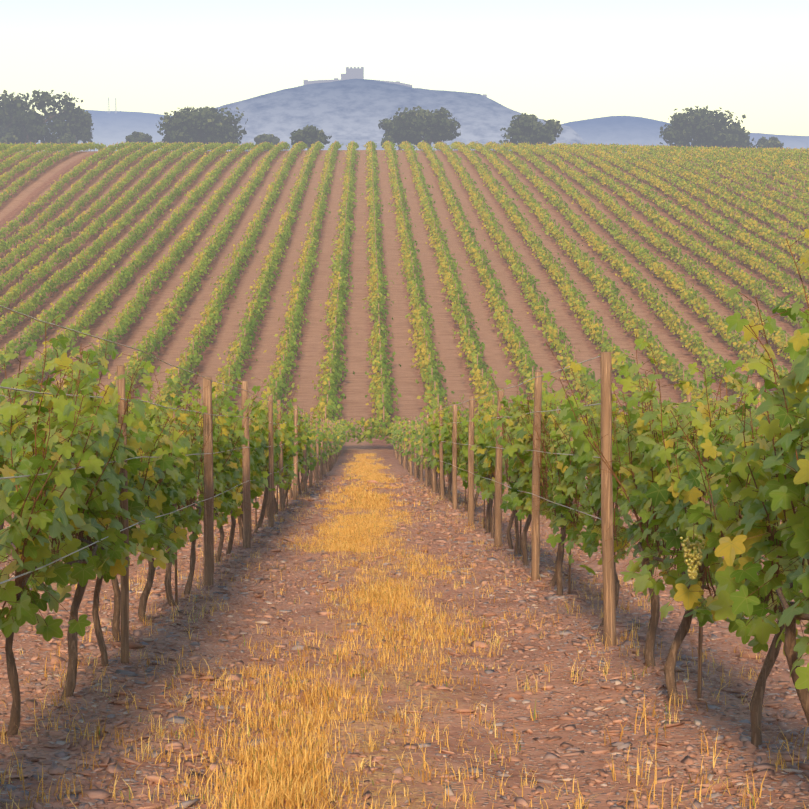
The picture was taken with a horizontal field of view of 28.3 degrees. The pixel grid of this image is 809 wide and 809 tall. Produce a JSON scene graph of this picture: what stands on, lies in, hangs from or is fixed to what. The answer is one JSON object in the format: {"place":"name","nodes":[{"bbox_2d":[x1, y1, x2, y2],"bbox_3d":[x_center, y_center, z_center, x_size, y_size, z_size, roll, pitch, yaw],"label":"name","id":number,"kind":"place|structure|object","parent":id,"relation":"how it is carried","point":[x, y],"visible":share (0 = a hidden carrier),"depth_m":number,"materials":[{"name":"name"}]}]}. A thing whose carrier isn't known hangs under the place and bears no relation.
{"place":"outdoors","nodes":[
{"label":"outdoors","id":0,"kind":"place"},
{"bbox_2d":[22,110,171,151],"bbox_3d":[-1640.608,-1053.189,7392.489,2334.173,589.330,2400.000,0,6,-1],"label":"ridge","id":1,"kind":"structure","parent":0,"point":[111,127],"depth_m":6938.53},
{"bbox_2d":[108,97,116,112],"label":"distant towers","id":2,"kind":"structure","parent":1,"relation":"on","point":[115,106],"depth_m":7129.70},
{"bbox_2d":[155,79,587,150],"bbox_3d":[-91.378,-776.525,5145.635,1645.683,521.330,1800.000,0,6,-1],"label":"castle hill","id":3,"kind":"structure","parent":0,"point":[344,112],"depth_m":4761.89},
{"bbox_2d":[304,67,486,96],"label":"castle","id":4,"kind":"structure","parent":3,"relation":"on","point":[355,73],"depth_m":5082.24,"materials":[{"name":"grey stone"}]},
{"bbox_2d":[0,150,808,808],"bbox_3d":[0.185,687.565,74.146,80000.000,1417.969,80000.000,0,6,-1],"label":"ground","id":5,"kind":"structure","parent":0,"point":[356,348],"depth_m":19.09,"materials":[{"name":"soil"}]},
{"bbox_2d":[0,121,10,151],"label":"holm oak","id":6,"kind":"object","parent":5,"relation":"on","point":[3,130],"visible":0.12,"depth_m":403.91,"materials":[{"name":"green plant"}]},
{"bbox_2d":[0,89,87,144],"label":"holm oak","id":7,"kind":"object","parent":5,"relation":"on","point":[22,123],"visible":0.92,"depth_m":385.44,"materials":[{"name":"green plant"}]},
{"bbox_2d":[56,107,93,142],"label":"holm oak","id":8,"kind":"object","parent":5,"relation":"on","point":[81,131],"visible":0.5,"depth_m":393.31,"materials":[{"name":"green plant"}]},
{"bbox_2d":[124,131,152,150],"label":"holm oak","id":9,"kind":"object","parent":5,"relation":"on","point":[135,136],"visible":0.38,"depth_m":400.75,"materials":[{"name":"green plant"}]},
{"bbox_2d":[156,106,247,149],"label":"holm oak","id":10,"kind":"object","parent":5,"relation":"on","point":[207,125],"visible":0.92,"depth_m":367.92,"materials":[{"name":"green plant"}]},
{"bbox_2d":[254,134,279,150],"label":"bush","id":11,"kind":"object","parent":5,"relation":"on","point":[269,138],"visible":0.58,"depth_m":405.68,"materials":[{"name":"green plant"}]},
{"bbox_2d":[289,125,331,149],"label":"holm oak bush","id":12,"kind":"object","parent":5,"relation":"on","point":[309,135],"visible":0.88,"depth_m":352.83,"materials":[{"name":"green plant"}]},
{"bbox_2d":[325,415,413,443],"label":"vines","id":13,"kind":"object","parent":5,"relation":"on","point":[373,432],"visible":0.48,"depth_m":92.02,"materials":[{"name":"green plant"}]},
{"bbox_2d":[0,352,760,700],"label":"trellis posts","id":14,"kind":"object","parent":5,"relation":"on","point":[606,512],"visible":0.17,"depth_m":14.64,"materials":[{"name":"brown wood"}]},
{"bbox_2d":[0,305,806,583],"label":"trellis wires","id":15,"kind":"object","parent":14,"relation":"attached to","point":[234,449],"visible":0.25,"depth_m":10.56,"materials":[{"name":"grey metal"}]},
{"bbox_2d":[378,115,407,149],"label":"holm oak","id":16,"kind":"object","parent":5,"relation":"on","point":[386,124],"visible":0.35,"depth_m":376.59,"materials":[{"name":"green plant"}]},
{"bbox_2d":[0,140,808,428],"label":"grapevine rows","id":17,"kind":"object","parent":5,"relation":"on","point":[754,155],"visible":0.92,"depth_m":176.43,"materials":[{"name":"green plant"}]},
{"bbox_2d":[0,474,808,808],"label":"loose stones","id":18,"kind":"object","parent":5,"relation":"on","point":[112,766],"visible":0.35,"depth_m":9.30,"materials":[{"name":"brown stone"}]},
{"bbox_2d":[0,452,808,808],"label":"dry grass","id":19,"kind":"structure","parent":5,"relation":"on","point":[298,766],"depth_m":8.58,"materials":[{"name":"yellow plant"}]},
{"bbox_2d":[0,235,808,660],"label":"vine shoots","id":20,"kind":"object","parent":5,"relation":"on","point":[704,571],"visible":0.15,"depth_m":8.55,"materials":[{"name":"green plant"}]},
{"bbox_2d":[0,229,808,689],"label":"vine leaves","id":21,"kind":"object","parent":20,"relation":"attached to","point":[670,499],"visible":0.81,"depth_m":8.21,"materials":[{"name":"green plant"}]},
{"bbox_2d":[14,409,800,475],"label":"vine leaves","id":22,"kind":"object","parent":20,"relation":"attached to","point":[338,433],"visible":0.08,"depth_m":48.21,"materials":[{"name":"green plant"}]},
{"bbox_2d":[614,534,704,579],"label":"white grapes","id":23,"kind":"object","parent":20,"relation":"hanging from","point":[692,565],"visible":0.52,"depth_m":7.38,"materials":[{"name":"food"}]},
{"bbox_2d":[0,140,808,434],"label":"hill vine posts and trunks","id":24,"kind":"object","parent":5,"relation":"on","point":[383,413],"visible":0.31,"depth_m":181.73,"materials":[{"name":"brown wood"}]},
{"bbox_2d":[2,440,808,746],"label":"grapevine trunks","id":25,"kind":"object","parent":5,"relation":"on","point":[756,702],"visible":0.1,"depth_m":9.22,"materials":[{"name":"brown plant"}]},
{"bbox_2d":[391,106,460,147],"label":"holm oak","id":26,"kind":"object","parent":5,"relation":"on","point":[416,127],"visible":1,"depth_m":369.92,"materials":[{"name":"green plant"}]},
{"bbox_2d":[499,113,562,146],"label":"holm oak","id":27,"kind":"object","parent":5,"relation":"on","point":[526,128],"visible":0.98,"depth_m":371.33,"materials":[{"name":"green plant"}]},
{"bbox_2d":[659,105,745,154],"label":"holm oak","id":28,"kind":"object","parent":5,"relation":"on","point":[701,127],"visible":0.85,"depth_m":393.19,"materials":[{"name":"green plant"}]},
{"bbox_2d":[725,125,755,147],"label":"holm oak","id":29,"kind":"object","parent":5,"relation":"on","point":[744,138],"visible":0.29,"depth_m":403.52,"materials":[{"name":"green plant"}]},
{"bbox_2d":[756,136,783,148],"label":"holm oak","id":30,"kind":"object","parent":5,"relation":"on","point":[771,142],"visible":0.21,"depth_m":413.36,"materials":[{"name":"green plant"}]},
{"bbox_2d":[0,0,808,135],"label":"sky","id":31,"kind":"structure","parent":0,"point":[564,61],"materials":[{"name":"white"}]},
{"bbox_2d":[562,116,808,154],"bbox_3d":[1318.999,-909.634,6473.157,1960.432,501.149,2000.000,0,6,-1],"label":"ridge","id":32,"kind":"structure","parent":0,"point":[629,130],"depth_m":6105.81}
]}

